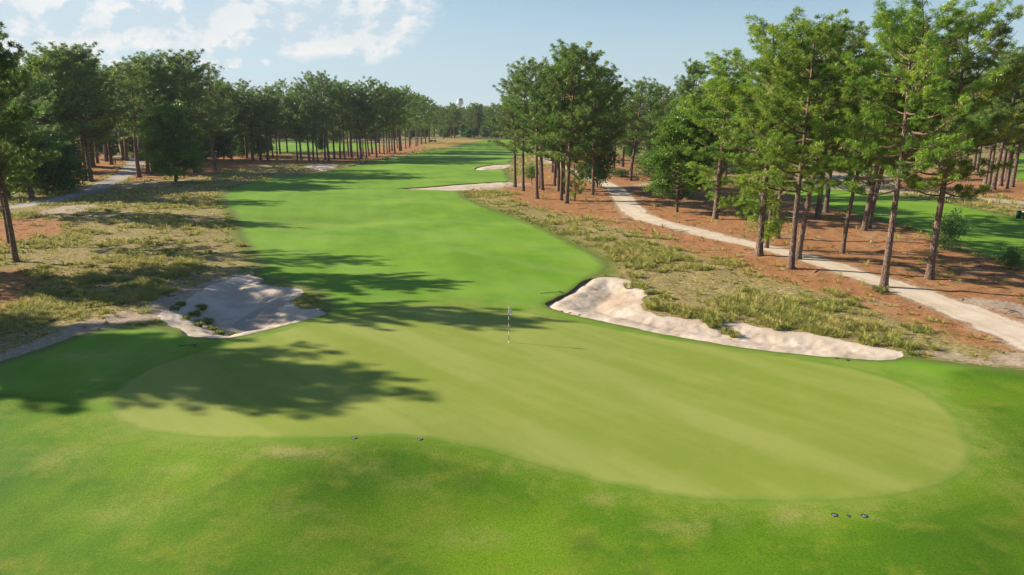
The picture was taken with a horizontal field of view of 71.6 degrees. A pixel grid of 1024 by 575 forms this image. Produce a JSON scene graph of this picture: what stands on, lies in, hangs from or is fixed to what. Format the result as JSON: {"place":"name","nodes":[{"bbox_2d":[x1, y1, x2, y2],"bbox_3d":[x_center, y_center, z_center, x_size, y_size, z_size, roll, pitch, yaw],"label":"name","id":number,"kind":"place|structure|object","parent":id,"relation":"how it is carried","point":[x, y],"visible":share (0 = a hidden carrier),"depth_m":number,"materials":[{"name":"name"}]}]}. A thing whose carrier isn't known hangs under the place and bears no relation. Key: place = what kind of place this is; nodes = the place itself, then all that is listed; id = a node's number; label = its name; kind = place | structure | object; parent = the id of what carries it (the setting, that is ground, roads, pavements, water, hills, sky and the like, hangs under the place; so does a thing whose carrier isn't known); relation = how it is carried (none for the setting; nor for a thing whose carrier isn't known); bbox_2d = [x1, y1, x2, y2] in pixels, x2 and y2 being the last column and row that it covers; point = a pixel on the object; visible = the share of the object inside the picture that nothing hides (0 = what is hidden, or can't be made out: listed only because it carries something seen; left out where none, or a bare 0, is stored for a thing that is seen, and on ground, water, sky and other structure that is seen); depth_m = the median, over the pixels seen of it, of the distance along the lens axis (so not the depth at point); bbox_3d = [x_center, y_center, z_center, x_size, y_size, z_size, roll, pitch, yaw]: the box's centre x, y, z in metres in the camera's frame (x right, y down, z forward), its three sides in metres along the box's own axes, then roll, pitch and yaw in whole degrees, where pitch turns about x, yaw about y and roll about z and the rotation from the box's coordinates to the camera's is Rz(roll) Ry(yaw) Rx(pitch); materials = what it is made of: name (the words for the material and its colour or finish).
{"place":"outdoors","nodes":[
{"label":"outdoors","id":0,"kind":"place"},
{"bbox_2d":[9,154,143,208],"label":"access road","id":1,"kind":"structure","parent":0,"point":[127,170],"depth_m":132.70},
{"bbox_2d":[252,164,594,312],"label":"bunker face","id":2,"kind":"object","parent":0,"point":[546,303],"visible":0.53,"depth_m":57.12},
{"bbox_2d":[0,140,1023,574],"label":"fairway","id":3,"kind":"structure","parent":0,"point":[90,484],"depth_m":26.04,"materials":[{"name":"plant"}]},
{"bbox_2d":[0,123,1023,369],"bbox_3d":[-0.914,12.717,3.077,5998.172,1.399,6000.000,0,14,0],"label":"ground","id":4,"kind":"structure","parent":0,"point":[960,347],"depth_m":69.26,"materials":[{"name":"soil"}]},
{"bbox_2d":[0,56,42,243],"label":"pine tree","id":5,"kind":"object","parent":4,"relation":"on","point":[14,101],"visible":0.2,"depth_m":72.79,"materials":[{"name":"green plant"}]},
{"bbox_2d":[0,21,61,261],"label":"pine tree","id":6,"kind":"object","parent":4,"relation":"on","point":[11,122],"visible":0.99,"depth_m":62.07,"materials":[{"name":"green plant"}]},
{"bbox_2d":[4,109,57,197],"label":"leafy tree","id":7,"kind":"object","parent":4,"relation":"on","point":[35,177],"visible":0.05,"depth_m":113.29,"materials":[{"name":"green plant"}]},
{"bbox_2d":[0,63,71,197],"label":"pine tree","id":8,"kind":"object","parent":4,"relation":"on","point":[34,90],"visible":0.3,"depth_m":112.45,"materials":[{"name":"green plant"}]},
{"bbox_2d":[18,50,78,143],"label":"pine tree","id":9,"kind":"object","parent":4,"relation":"on","point":[45,62],"visible":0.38,"depth_m":131.47,"materials":[{"name":"green plant"}]},
{"bbox_2d":[24,126,82,194],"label":"leafy tree","id":10,"kind":"object","parent":4,"relation":"on","point":[44,183],"visible":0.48,"depth_m":117.41,"materials":[{"name":"green plant"}]},
{"bbox_2d":[42,134,93,190],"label":"leafy tree","id":11,"kind":"object","parent":4,"relation":"on","point":[70,167],"visible":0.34,"depth_m":122.33,"materials":[{"name":"green plant"}]},
{"bbox_2d":[40,44,124,180],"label":"pine tree","id":12,"kind":"object","parent":4,"relation":"on","point":[107,106],"visible":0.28,"depth_m":139.78,"materials":[{"name":"green plant"}]},
{"bbox_2d":[23,41,143,181],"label":"pine tree","id":13,"kind":"object","parent":4,"relation":"on","point":[86,92],"visible":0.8,"depth_m":134.27,"materials":[{"name":"green plant"}]},
{"bbox_2d":[81,63,128,164],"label":"pine tree","id":14,"kind":"object","parent":4,"relation":"on","point":[108,143],"visible":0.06,"depth_m":187.61,"materials":[{"name":"green plant"}]},
{"bbox_2d":[96,55,166,177],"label":"pine tree","id":15,"kind":"object","parent":4,"relation":"on","point":[133,98],"visible":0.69,"depth_m":147.38,"materials":[{"name":"green plant"}]},
{"bbox_2d":[104,62,179,172],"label":"pine tree","id":16,"kind":"object","parent":4,"relation":"on","point":[123,131],"visible":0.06,"depth_m":159.91,"materials":[{"name":"green plant"}]},
{"bbox_2d":[121,54,185,173],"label":"pine tree","id":17,"kind":"object","parent":4,"relation":"on","point":[157,78],"visible":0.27,"depth_m":155.85,"materials":[{"name":"green plant"}]},
{"bbox_2d":[119,50,198,164],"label":"pine tree","id":18,"kind":"object","parent":4,"relation":"on","point":[152,57],"visible":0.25,"depth_m":157.83,"materials":[{"name":"green plant"}]},
{"bbox_2d":[133,99,210,181],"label":"leafy tree","id":19,"kind":"object","parent":4,"relation":"on","point":[178,148],"visible":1,"depth_m":137.54,"materials":[{"name":"green plant"}]},
{"bbox_2d":[147,48,231,172],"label":"pine tree","id":20,"kind":"object","parent":4,"relation":"on","point":[177,68],"visible":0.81,"depth_m":159.38,"materials":[{"name":"green plant"}]},
{"bbox_2d":[187,125,222,162],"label":"leafy tree","id":21,"kind":"object","parent":4,"relation":"on","point":[206,147],"visible":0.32,"depth_m":196.65,"materials":[{"name":"green plant"}]},
{"bbox_2d":[182,61,241,170],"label":"pine tree","id":22,"kind":"object","parent":4,"relation":"on","point":[212,80],"visible":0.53,"depth_m":169.06,"materials":[{"name":"green plant"}]},
{"bbox_2d":[208,124,239,159],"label":"leafy tree","id":23,"kind":"object","parent":4,"relation":"on","point":[221,143],"visible":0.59,"depth_m":209.54,"materials":[{"name":"green plant"}]},
{"bbox_2d":[205,80,251,161],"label":"pine tree","id":24,"kind":"object","parent":4,"relation":"on","point":[229,123],"visible":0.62,"depth_m":201.51,"materials":[{"name":"green plant"}]},
{"bbox_2d":[232,127,254,157],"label":"leafy tree","id":25,"kind":"object","parent":4,"relation":"on","point":[240,143],"visible":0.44,"depth_m":219.67,"materials":[{"name":"green plant"}]},
{"bbox_2d":[230,78,263,158],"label":"pine tree","id":26,"kind":"object","parent":4,"relation":"on","point":[243,86],"visible":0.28,"depth_m":212.13,"materials":[{"name":"green plant"}]},
{"bbox_2d":[233,89,271,160],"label":"pine tree","id":27,"kind":"object","parent":4,"relation":"on","point":[249,118],"visible":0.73,"depth_m":204.77,"materials":[{"name":"green plant"}]},
{"bbox_2d":[238,93,277,159],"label":"pine tree","id":28,"kind":"object","parent":4,"relation":"on","point":[260,147],"visible":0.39,"depth_m":209.20,"materials":[{"name":"green plant"}]},
{"bbox_2d":[247,134,270,155],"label":"leafy tree","id":29,"kind":"object","parent":4,"relation":"on","point":[263,142],"visible":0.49,"depth_m":233.06,"materials":[{"name":"green plant"}]},
{"bbox_2d":[249,86,284,160],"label":"pine tree","id":30,"kind":"object","parent":4,"relation":"on","point":[270,109],"visible":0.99,"depth_m":203.93,"materials":[{"name":"green plant"}]},
{"bbox_2d":[263,88,285,159],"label":"pine tree","id":31,"kind":"object","parent":4,"relation":"on","point":[277,95],"visible":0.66,"depth_m":209.11,"materials":[{"name":"green plant"}]},
{"bbox_2d":[263,82,288,154],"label":"pine tree","id":32,"kind":"object","parent":4,"relation":"on","point":[272,88],"visible":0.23,"depth_m":239.11,"materials":[{"name":"green plant"}]},
{"bbox_2d":[279,87,304,160],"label":"pine tree","id":33,"kind":"object","parent":4,"relation":"on","point":[286,102],"visible":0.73,"depth_m":202.61,"materials":[{"name":"green plant"}]},
{"bbox_2d":[281,81,317,159],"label":"pine tree","id":34,"kind":"object","parent":4,"relation":"on","point":[291,83],"visible":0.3,"depth_m":207.82,"materials":[{"name":"green plant"}]},
{"bbox_2d":[280,91,324,161],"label":"pine tree","id":35,"kind":"object","parent":4,"relation":"on","point":[300,103],"visible":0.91,"depth_m":201.15,"materials":[{"name":"green plant"}]},
{"bbox_2d":[294,70,321,159],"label":"pine tree","id":36,"kind":"object","parent":4,"relation":"on","point":[305,78],"visible":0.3,"depth_m":206.43,"materials":[{"name":"green plant"}]},
{"bbox_2d":[302,81,329,161],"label":"pine tree","id":37,"kind":"object","parent":4,"relation":"on","point":[309,92],"visible":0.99,"depth_m":199.71,"materials":[{"name":"green plant"}]},
{"bbox_2d":[308,74,340,159],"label":"pine tree","id":38,"kind":"object","parent":4,"relation":"on","point":[333,108],"visible":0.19,"depth_m":211.52,"materials":[{"name":"green plant"}]},
{"bbox_2d":[308,70,345,160],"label":"pine tree","id":39,"kind":"object","parent":4,"relation":"on","point":[331,105],"visible":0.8,"depth_m":203.83,"materials":[{"name":"green plant"}]},
{"bbox_2d":[318,75,348,158],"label":"pine tree","id":40,"kind":"object","parent":4,"relation":"on","point":[332,138],"visible":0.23,"depth_m":218.22,"materials":[{"name":"green plant"}]},
{"bbox_2d":[327,81,359,159],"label":"pine tree","id":41,"kind":"object","parent":4,"relation":"on","point":[346,103],"visible":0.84,"depth_m":212.72,"materials":[{"name":"green plant"}]},
{"bbox_2d":[331,79,367,157],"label":"pine tree","id":42,"kind":"object","parent":4,"relation":"on","point":[350,135],"visible":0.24,"depth_m":223.06,"materials":[{"name":"green plant"}]},
{"bbox_2d":[339,84,382,158],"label":"pine tree","id":43,"kind":"object","parent":4,"relation":"on","point":[358,87],"visible":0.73,"depth_m":217.35,"materials":[{"name":"green plant"}]},
{"bbox_2d":[354,87,373,157],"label":"pine tree","id":44,"kind":"object","parent":4,"relation":"on","point":[363,103],"visible":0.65,"depth_m":220.54,"materials":[{"name":"green plant"}]},
{"bbox_2d":[358,75,386,157],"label":"pine tree","id":45,"kind":"object","parent":4,"relation":"on","point":[376,94],"visible":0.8,"depth_m":221.66,"materials":[{"name":"green plant"}]},
{"bbox_2d":[372,80,398,153],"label":"pine tree","id":46,"kind":"object","parent":4,"relation":"on","point":[387,93],"visible":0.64,"depth_m":243.54,"materials":[{"name":"green plant"}]},
{"bbox_2d":[379,87,406,152],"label":"pine tree","id":47,"kind":"object","parent":4,"relation":"on","point":[398,94],"visible":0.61,"depth_m":249.22,"materials":[{"name":"green plant"}]},
{"bbox_2d":[380,90,407,151],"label":"pine tree","id":48,"kind":"object","parent":4,"relation":"on","point":[391,132],"visible":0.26,"depth_m":253.55,"materials":[{"name":"green plant"}]},
{"bbox_2d":[396,84,417,148],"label":"pine tree","id":49,"kind":"object","parent":4,"relation":"on","point":[407,102],"visible":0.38,"depth_m":278.59,"materials":[{"name":"green plant"}]},
{"bbox_2d":[395,92,420,147],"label":"pine tree","id":50,"kind":"object","parent":4,"relation":"on","point":[411,111],"visible":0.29,"depth_m":291.12,"materials":[{"name":"green plant"}]},
{"bbox_2d":[413,95,433,143],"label":"pine tree","id":51,"kind":"object","parent":4,"relation":"on","point":[424,103],"visible":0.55,"depth_m":322.81,"materials":[{"name":"green plant"}]},
{"bbox_2d":[421,98,441,141],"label":"pine tree","id":52,"kind":"object","parent":4,"relation":"on","point":[433,111],"visible":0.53,"depth_m":351.55,"materials":[{"name":"green plant"}]},
{"bbox_2d":[32,100,844,137],"bbox_3d":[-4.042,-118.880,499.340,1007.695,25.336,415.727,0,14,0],"label":"wood","id":53,"kind":"object","parent":4,"relation":"on","point":[478,106],"visible":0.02,"depth_m":484.54,"materials":[{"name":"plant"}]},
{"bbox_2d":[435,106,454,138],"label":"pine tree","id":54,"kind":"object","parent":4,"relation":"on","point":[442,119],"visible":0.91,"depth_m":400.32,"materials":[{"name":"green plant"}]},
{"bbox_2d":[481,107,498,138],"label":"pine tree","id":55,"kind":"object","parent":4,"relation":"on","point":[489,112],"visible":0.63,"depth_m":403.45,"materials":[{"name":"green plant"}]},
{"bbox_2d":[481,78,533,186],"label":"pine tree","id":56,"kind":"object","parent":4,"relation":"on","point":[503,85],"visible":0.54,"depth_m":129.56,"materials":[{"name":"green plant"}]},
{"bbox_2d":[0,147,1023,365],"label":"wiregrass","id":57,"kind":"object","parent":4,"relation":"on","point":[28,309],"visible":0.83,"depth_m":62.38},
{"bbox_2d":[0,193,1023,341],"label":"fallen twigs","id":58,"kind":"object","parent":4,"relation":"on","point":[745,246],"visible":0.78,"depth_m":74.49,"materials":[{"name":"brown wood"}]},
{"bbox_2d":[494,60,540,190],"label":"pine tree","id":59,"kind":"object","parent":4,"relation":"on","point":[507,121],"visible":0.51,"depth_m":123.00,"materials":[{"name":"green plant"}]},
{"bbox_2d":[502,56,555,198],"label":"pine tree","id":60,"kind":"object","parent":4,"relation":"on","point":[517,103],"visible":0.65,"depth_m":109.60,"materials":[{"name":"green plant"}]},
{"bbox_2d":[520,82,552,189],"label":"pine tree","id":61,"kind":"object","parent":4,"relation":"on","point":[541,171],"visible":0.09,"depth_m":127.46,"materials":[{"name":"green plant"}]},
{"bbox_2d":[518,42,608,199],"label":"pine tree","id":62,"kind":"object","parent":4,"relation":"on","point":[557,60],"visible":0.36,"depth_m":107.51,"materials":[{"name":"green plant"}]},
{"bbox_2d":[517,38,626,203],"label":"pine tree","id":63,"kind":"object","parent":4,"relation":"on","point":[580,110],"visible":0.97,"depth_m":103.29,"materials":[{"name":"green plant"}]},
{"bbox_2d":[562,153,587,200],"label":"young pine","id":64,"kind":"object","parent":4,"relation":"on","point":[581,176],"visible":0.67,"depth_m":110.49,"materials":[{"name":"green plant"}]},
{"bbox_2d":[576,105,621,187],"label":"leafy tree","id":65,"kind":"object","parent":4,"relation":"on","point":[603,169],"visible":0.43,"depth_m":131.02,"materials":[{"name":"green plant"}]},
{"bbox_2d":[568,60,637,194],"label":"pine tree","id":66,"kind":"object","parent":4,"relation":"on","point":[600,151],"visible":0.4,"depth_m":116.30,"materials":[{"name":"green plant"}]},
{"bbox_2d":[596,80,634,156],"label":"pine tree","id":67,"kind":"object","parent":4,"relation":"on","point":[616,110],"visible":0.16,"depth_m":167.24,"materials":[{"name":"green plant"}]},
{"bbox_2d":[616,126,644,156],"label":"leafy tree","id":68,"kind":"object","parent":4,"relation":"on","point":[628,151],"visible":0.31,"depth_m":217.51,"materials":[{"name":"green plant"}]},
{"bbox_2d":[614,88,646,166],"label":"pine tree","id":69,"kind":"object","parent":4,"relation":"on","point":[623,148],"visible":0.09,"depth_m":182.47,"materials":[{"name":"green plant"}]},
{"bbox_2d":[615,76,668,180],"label":"pine tree","id":70,"kind":"object","parent":4,"relation":"on","point":[637,129],"visible":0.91,"depth_m":142.50,"materials":[{"name":"green plant"}]},
{"bbox_2d":[629,147,665,177],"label":"bush","id":71,"kind":"object","parent":4,"relation":"on","point":[638,167],"visible":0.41,"depth_m":152.48,"materials":[{"name":"green plant"}]},
{"bbox_2d":[631,78,667,165],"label":"pine tree","id":72,"kind":"object","parent":4,"relation":"on","point":[659,92],"visible":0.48,"depth_m":173.37,"materials":[{"name":"green plant"}]},
{"bbox_2d":[642,87,676,154],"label":"pine tree","id":73,"kind":"object","parent":4,"relation":"on","point":[670,97],"visible":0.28,"depth_m":182.79,"materials":[{"name":"green plant"}]},
{"bbox_2d":[640,103,719,211],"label":"leafy tree","id":74,"kind":"object","parent":4,"relation":"on","point":[672,135],"visible":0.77,"depth_m":92.73,"materials":[{"name":"green plant"}]},
{"bbox_2d":[665,58,718,194],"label":"pine tree","id":75,"kind":"object","parent":4,"relation":"on","point":[686,85],"visible":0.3,"depth_m":115.69,"materials":[{"name":"green plant"}]},
{"bbox_2d":[669,47,765,218],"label":"pine tree","id":76,"kind":"object","parent":4,"relation":"on","point":[703,109],"visible":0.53,"depth_m":86.80,"materials":[{"name":"green plant"}]},
{"bbox_2d":[693,74,750,212],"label":"pine tree","id":77,"kind":"object","parent":4,"relation":"on","point":[708,101],"visible":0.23,"depth_m":91.34,"materials":[{"name":"green plant"}]},
{"bbox_2d":[727,191,759,218],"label":"shrub","id":78,"kind":"object","parent":4,"relation":"on","point":[738,208],"visible":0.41,"depth_m":90.33,"materials":[{"name":"green plant"}]},
{"bbox_2d":[691,5,856,256],"bbox_3d":[23.089,-13.517,64.991,12.576,22.316,13.808,-1,14,-6],"label":"pine tree","id":79,"kind":"object","parent":4,"relation":"on","point":[734,91],"visible":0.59,"depth_m":64.03,"materials":[{"name":"green plant"}]},
{"bbox_2d":[742,56,811,247],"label":"pine tree","id":80,"kind":"object","parent":4,"relation":"on","point":[772,209],"visible":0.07,"depth_m":69.05,"materials":[{"name":"green plant"}]},
{"bbox_2d":[741,46,834,238],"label":"pine tree","id":81,"kind":"object","parent":4,"relation":"on","point":[758,85],"visible":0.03,"depth_m":74.74,"materials":[{"name":"green plant"}]},
{"bbox_2d":[738,8,888,269],"bbox_3d":[23.566,-11.555,58.351,11.442,21.595,9.923,-5,15,-21],"label":"pine tree","id":82,"kind":"object","parent":4,"relation":"on","point":[776,107],"visible":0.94,"depth_m":56.35,"materials":[{"name":"green plant"}]},
{"bbox_2d":[765,24,886,259],"bbox_3d":[27.471,-12.395,62.887,10.053,21.047,8.170,6,15,22],"label":"pine tree","id":83,"kind":"object","parent":4,"relation":"on","point":[799,250],"visible":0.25,"depth_m":60.89,"materials":[{"name":"green plant"}]},
{"bbox_2d":[795,13,872,218],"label":"pine tree","id":84,"kind":"object","parent":4,"relation":"on","point":[858,29],"visible":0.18,"depth_m":84.79,"materials":[{"name":"green plant"}]},
{"bbox_2d":[815,54,859,212],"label":"pine tree","id":85,"kind":"object","parent":4,"relation":"on","point":[826,203],"visible":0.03,"depth_m":95.32,"materials":[{"name":"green plant"}]},
{"bbox_2d":[828,69,905,253],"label":"pine tree","id":86,"kind":"object","parent":4,"relation":"on","point":[869,183],"visible":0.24,"depth_m":65.34,"materials":[{"name":"green plant"}]},
{"bbox_2d":[840,23,952,230],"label":"pine tree","id":87,"kind":"object","parent":4,"relation":"on","point":[865,221],"visible":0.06,"depth_m":78.94,"materials":[{"name":"green plant"}]},
{"bbox_2d":[848,43,945,228],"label":"pine tree","id":88,"kind":"object","parent":4,"relation":"on","point":[876,190],"visible":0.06,"depth_m":82.04,"materials":[{"name":"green plant"}]},
{"bbox_2d":[807,0,1013,287],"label":"pine tree","id":89,"kind":"object","parent":4,"relation":"on","point":[886,22],"visible":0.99,"depth_m":50.13,"materials":[{"name":"green plant"}]},
{"bbox_2d":[921,207,977,252],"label":"shrub","id":90,"kind":"object","parent":4,"relation":"on","point":[949,230],"visible":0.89,"depth_m":69.40,"materials":[{"name":"green plant"}]},
{"bbox_2d":[876,0,1023,279],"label":"pine tree","id":91,"kind":"object","parent":4,"relation":"on","point":[1014,75],"visible":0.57,"depth_m":53.39,"materials":[{"name":"green plant"}]},
{"bbox_2d":[965,59,1003,183],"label":"pine tree","id":92,"kind":"object","parent":4,"relation":"on","point":[985,179],"visible":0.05,"depth_m":136.95,"materials":[{"name":"green plant"}]},
{"bbox_2d":[974,39,1023,186],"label":"pine tree","id":93,"kind":"object","parent":4,"relation":"on","point":[1006,67],"visible":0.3,"depth_m":124.08,"materials":[{"name":"green plant"}]},
{"bbox_2d":[974,71,1023,185],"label":"pine tree","id":94,"kind":"object","parent":4,"relation":"on","point":[1001,175],"visible":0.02,"depth_m":133.25,"materials":[{"name":"green plant"}]},
{"bbox_2d":[977,45,1023,189],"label":"pine tree","id":95,"kind":"object","parent":4,"relation":"on","point":[1000,104],"visible":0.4,"depth_m":122.78,"materials":[{"name":"green plant"}]},
{"bbox_2d":[979,51,1023,188],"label":"pine tree","id":96,"kind":"object","parent":4,"relation":"on","point":[1012,149],"visible":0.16,"depth_m":124.97,"materials":[{"name":"green plant"}]},
{"bbox_2d":[990,90,1021,186],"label":"pine tree","id":97,"kind":"object","parent":4,"relation":"on","point":[1013,177],"visible":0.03,"depth_m":130.81,"materials":[{"name":"brown plant"}]},
{"bbox_2d":[994,241,1023,269],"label":"shrub","id":98,"kind":"object","parent":4,"relation":"on","point":[1012,256],"visible":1,"depth_m":61.64,"materials":[{"name":"green plant"}]},
{"bbox_2d":[0,0,1023,287],"label":"sky","id":99,"kind":"structure","parent":0,"point":[446,51],"materials":[{"name":"blue"}]},
{"bbox_2d":[157,164,902,359],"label":"bunker sand","id":100,"kind":"structure","parent":0,"point":[244,304],"depth_m":48.09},
{"bbox_2d":[798,320,830,334],"bbox_3d":[18.404,2.406,43.206,2.330,0.756,2.410,0,14,0],"label":"grass clump","id":101,"kind":"object","parent":100,"relation":"on","point":[814,326],"visible":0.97,"depth_m":43.01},
{"bbox_2d":[110,305,970,499],"bbox_3d":[0.882,4.146,37.168,38.712,0.704,22.313,3,14,11],"label":"putting green","id":102,"kind":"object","parent":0,"point":[654,414],"visible":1,"depth_m":32.48,"materials":[{"name":"plant"}]},
{"bbox_2d":[544,158,1023,350],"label":"cart path","id":103,"kind":"structure","parent":0,"point":[1009,331],"depth_m":55.11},
{"bbox_2d":[627,180,1023,204],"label":"service path","id":104,"kind":"structure","parent":0,"point":[1018,202],"depth_m":114.69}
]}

